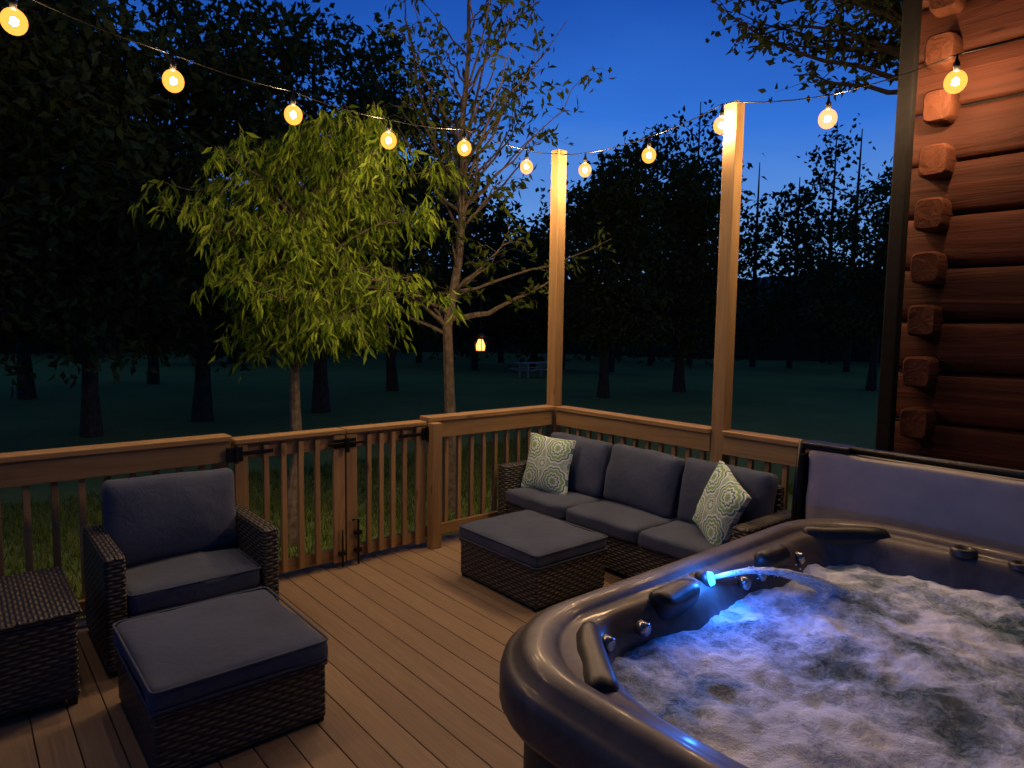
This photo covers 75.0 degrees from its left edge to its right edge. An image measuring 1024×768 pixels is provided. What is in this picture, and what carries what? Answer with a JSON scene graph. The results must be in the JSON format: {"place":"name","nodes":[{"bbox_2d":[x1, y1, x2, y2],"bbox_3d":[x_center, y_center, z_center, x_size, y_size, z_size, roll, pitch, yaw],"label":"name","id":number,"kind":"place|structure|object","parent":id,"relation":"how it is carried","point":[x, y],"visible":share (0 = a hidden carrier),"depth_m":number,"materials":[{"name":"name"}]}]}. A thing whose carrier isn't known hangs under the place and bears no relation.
{"place":"outdoors","nodes":[
{"label":"outdoors","id":0,"kind":"place"},
{"bbox_2d":[0,267,881,361],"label":"hillside","id":1,"kind":"structure","parent":0,"point":[778,351],"depth_m":57.11,"materials":[{"name":"plant"}]},
{"bbox_2d":[0,351,902,732],"bbox_3d":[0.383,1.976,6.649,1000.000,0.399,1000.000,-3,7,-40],"label":"ground","id":2,"kind":"structure","parent":0,"point":[826,401],"depth_m":22.01,"materials":[{"name":"green plant"}]},
{"bbox_2d":[0,0,177,399],"bbox_3d":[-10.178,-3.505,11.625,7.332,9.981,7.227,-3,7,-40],"label":"tree","id":3,"kind":"object","parent":2,"relation":"on","point":[46,46],"visible":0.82,"depth_m":12.17,"materials":[{"name":"green plant"}]},
{"bbox_2d":[39,56,240,383],"bbox_3d":[-14.189,-6.022,25.562,10.528,12.451,8.561,-3,7,-40],"label":"tree","id":4,"kind":"object","parent":2,"relation":"on","point":[154,378],"visible":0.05,"depth_m":25.89,"materials":[{"name":"green plant"}]},
{"bbox_2d":[0,0,290,437],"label":"tree","id":5,"kind":"object","parent":2,"relation":"on","point":[116,265],"visible":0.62,"depth_m":13.59,"materials":[{"name":"green plant"}]},
{"bbox_2d":[38,0,361,421],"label":"tree","id":6,"kind":"object","parent":2,"relation":"on","point":[244,57],"visible":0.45,"depth_m":15.57,"materials":[{"name":"green plant"}]},
{"bbox_2d":[127,101,469,546],"bbox_3d":[-2.189,-0.489,7.478,2.537,4.926,3.643,-15,17,-73],"label":"willow tree","id":7,"kind":"object","parent":2,"relation":"on","point":[300,324],"visible":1,"depth_m":6.96,"materials":[{"name":"green plant"}]},
{"bbox_2d":[149,0,453,412],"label":"tree","id":8,"kind":"object","parent":2,"relation":"on","point":[320,399],"visible":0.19,"depth_m":18.16,"materials":[{"name":"green plant"}]},
{"bbox_2d":[0,532,629,767],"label":"wooden deck","id":9,"kind":"structure","parent":2,"relation":"on","point":[419,635],"depth_m":3.41,"materials":[{"name":"brown wood"}]},
{"bbox_2d":[0,566,81,717],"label":"wicker side table","id":10,"kind":"object","parent":9,"relation":"on","point":[40,610],"visible":1,"depth_m":3.13,"materials":[{"name":"black wicker"}]},
{"bbox_2d":[82,469,278,676],"bbox_3d":[-1.953,1.018,3.949,0.900,0.929,0.721,-3,7,-40],"label":"wicker armchair","id":11,"kind":"object","parent":9,"relation":"on","point":[153,544],"visible":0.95,"depth_m":3.88,"materials":[{"name":"black fabric"}]},
{"bbox_2d":[211,462,227,469],"bbox_3d":[-2.010,1.200,4.619,0.090,1.648,0.090,-3,7,-40],"label":"railing post","id":12,"kind":"object","parent":9,"relation":"on","point":[220,465],"depth_m":4.53,"materials":[{"name":"brown wood"}]},
{"bbox_2d":[0,433,231,616],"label":"deck railing","id":13,"kind":"object","parent":12,"relation":"attached to","point":[25,470],"visible":0.56,"depth_m":3.98,"materials":[{"name":"brown wood"}]},
{"bbox_2d":[112,587,328,767],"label":"wicker ottoman","id":14,"kind":"object","parent":9,"relation":"on","point":[201,682],"visible":1,"depth_m":2.93,"materials":[{"name":"black fabric"}]},
{"bbox_2d":[226,427,363,572],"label":"deck gate","id":15,"kind":"structure","parent":9,"relation":"on","point":[241,451],"depth_m":4.83,"materials":[{"name":"brown wood"}]},
{"bbox_2d":[427,422,441,548],"bbox_3d":[-0.642,0.840,5.519,0.090,1.046,0.090,-3,7,-40],"label":"railing post","id":16,"kind":"object","parent":9,"relation":"on","point":[434,483],"visible":1,"depth_m":5.49,"materials":[{"name":"brown wood"}]},
{"bbox_2d":[338,420,428,563],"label":"deck gate","id":17,"kind":"structure","parent":16,"relation":"attached to","point":[391,433],"depth_m":5.28,"materials":[{"name":"brown wood"}]},
{"bbox_2d":[420,405,554,536],"bbox_3d":[-0.184,0.742,6.028,1.445,1.010,0.145,-3,7,-40],"label":"deck railing","id":18,"kind":"object","parent":16,"relation":"attached to","point":[472,423],"visible":0.56,"depth_m":5.91,"materials":[{"name":"brown wood"}]},
{"bbox_2d":[459,510,607,611],"bbox_3d":[0.138,1.235,4.830,0.703,0.406,0.878,-3,7,-40],"label":"wicker ottoman","id":19,"kind":"object","parent":9,"relation":"on","point":[536,561],"visible":0.99,"depth_m":4.59,"materials":[{"name":"wicker"}]},
{"bbox_2d":[546,149,566,436],"bbox_3d":[0.414,-0.156,6.464,0.106,4.100,0.106,-3,7,-40],"label":"tall wooden post","id":20,"kind":"object","parent":9,"relation":"on","point":[556,271],"visible":0.56,"depth_m":6.35,"materials":[{"name":"brown wood"}]},
{"bbox_2d":[555,406,710,460],"bbox_3d":[0.999,0.778,5.817,0.145,1.010,1.690,-3,7,-40],"label":"deck railing","id":21,"kind":"object","parent":9,"relation":"on","point":[689,437],"visible":0.5,"depth_m":5.63,"materials":[{"name":"brown wood"}]},
{"bbox_2d":[498,431,790,576],"bbox_3d":[0.904,0.965,5.248,0.699,0.893,2.450,-3,7,-40],"label":"wicker sofa","id":22,"kind":"object","parent":9,"relation":"on","point":[636,505],"visible":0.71,"depth_m":5.06,"materials":[{"name":"black fabric"}]},
{"bbox_2d":[521,433,575,494],"bbox_3d":[0.322,0.704,5.867,0.498,0.487,0.214,5,7,41],"label":"throw pillow","id":23,"kind":"object","parent":22,"relation":"on","point":[549,460],"visible":0.94,"depth_m":5.78,"materials":[{"name":"green fabric"}]},
{"bbox_2d":[693,461,752,545],"bbox_3d":[1.425,0.850,4.557,0.216,0.596,0.590,1,5,-2],"label":"throw pillow","id":24,"kind":"object","parent":22,"relation":"on","point":[726,497],"visible":0.86,"depth_m":4.45,"materials":[{"name":"green fabric"}]},
{"bbox_2d":[710,100,744,463],"bbox_3d":[1.603,-0.016,5.066,0.106,4.100,0.106,-3,7,-40],"label":"tall wooden post","id":25,"kind":"object","parent":9,"relation":"on","point":[732,158],"visible":0.55,"depth_m":4.96,"materials":[{"name":"brown wood"}]},
{"bbox_2d":[9,0,1023,171],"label":"string lights","id":26,"kind":"object","parent":25,"relation":"attached to","point":[14,21],"visible":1,"depth_m":4.35,"materials":[{"name":"yellow glass"}]},
{"bbox_2d":[721,429,814,509],"bbox_3d":[1.973,0.892,4.671,0.145,1.010,1.105,-3,7,-40],"label":"deck railing","id":27,"kind":"object","parent":25,"relation":"attached to","point":[768,449],"visible":0.26,"depth_m":4.78,"materials":[{"name":"brown wood"}]},
{"bbox_2d":[499,518,1023,767],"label":"hot tub","id":28,"kind":"object","parent":9,"relation":"on","point":[824,643],"visible":1,"depth_m":2.08,"materials":[{"name":"plastic"}]},
{"bbox_2d":[791,439,1023,553],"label":"hot tub cover","id":29,"kind":"object","parent":28,"relation":"attached to","point":[979,504],"visible":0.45,"depth_m":3.19,"materials":[{"name":"plastic"}]},
{"bbox_2d":[287,24,511,390],"bbox_3d":[-4.444,-5.913,24.526,8.231,12.713,7.962,3,5,21],"label":"tree","id":30,"kind":"object","parent":2,"relation":"on","point":[391,378],"visible":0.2,"depth_m":23.75,"materials":[{"name":"green plant"}]},
{"bbox_2d":[7,99,903,371],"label":"forest","id":31,"kind":"object","parent":2,"relation":"on","point":[520,320],"visible":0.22,"depth_m":43.29,"materials":[{"name":"green plant"}]},
{"bbox_2d":[333,0,616,512],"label":"slender tree","id":32,"kind":"object","parent":2,"relation":"on","point":[463,200],"visible":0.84,"depth_m":8.70,"materials":[{"name":"green plant"}]},
{"bbox_2d":[473,320,488,352],"bbox_3d":[-0.406,-0.766,8.667,0.199,0.730,0.230,-3,7,-40],"label":"hanging lantern","id":33,"kind":"object","parent":32,"relation":"hanging from","point":[480,346],"visible":1,"depth_m":8.65,"materials":[{"name":"black metal"}]},
{"bbox_2d":[508,361,546,377],"bbox_3d":[1.118,-0.691,33.063,2.000,0.770,1.700,-3,7,-40],"label":"picnic table","id":34,"kind":"object","parent":2,"relation":"on","point":[520,368],"visible":0.75,"depth_m":32.79,"materials":[{"name":"grey wood"}]},
{"bbox_2d":[526,138,681,397],"bbox_3d":[3.264,-3.898,24.198,5.586,8.994,6.125,1,5,-3],"label":"tree","id":35,"kind":"object","parent":2,"relation":"on","point":[617,207],"visible":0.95,"depth_m":22.99,"materials":[{"name":"green plant"}]},
{"bbox_2d":[589,126,772,391],"bbox_3d":[6.876,-4.928,26.676,7.199,10.706,7.608,-3,7,-40],"label":"tree","id":36,"kind":"object","parent":2,"relation":"on","point":[693,226],"visible":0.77,"depth_m":25.56,"materials":[{"name":"green plant"}]},
{"bbox_2d":[705,0,902,102],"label":"oak tree","id":37,"kind":"object","parent":2,"relation":"on","point":[880,12],"visible":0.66,"depth_m":9.48,"materials":[{"name":"green plant"}]},
{"bbox_2d":[782,160,912,390],"bbox_3d":[16.236,-4.685,29.261,7.857,10.054,7.787,-3,7,-40],"label":"tree","id":38,"kind":"object","parent":2,"relation":"on","point":[866,323],"visible":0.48,"depth_m":29.36,"materials":[{"name":"green plant"}]},
{"bbox_2d":[938,36,1023,432],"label":"log wall chinking","id":39,"kind":"object","parent":2,"relation":"on","point":[999,210],"depth_m":4.08,"materials":[{"name":"brown"}]},
{"bbox_2d":[899,0,965,439],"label":"gable wall logs","id":40,"kind":"object","parent":39,"relation":"attached to","point":[941,106],"visible":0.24,"depth_m":4.16,"materials":[{"name":"brown wood"}]},
{"bbox_2d":[875,0,922,451],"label":"corner downspout","id":41,"kind":"object","parent":40,"relation":"attached to","point":[900,195],"visible":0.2,"depth_m":4.21,"materials":[{"name":"brown metal"}]},
{"bbox_2d":[893,0,1023,469],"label":"side wall logs","id":42,"kind":"object","parent":39,"relation":"attached to","point":[996,127],"visible":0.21,"depth_m":4.08,"materials":[{"name":"brown wood"}]},
{"bbox_2d":[2,0,919,283],"label":"sky","id":43,"kind":"structure","parent":0,"point":[661,60],"materials":[{"name":"blue"}]}
]}

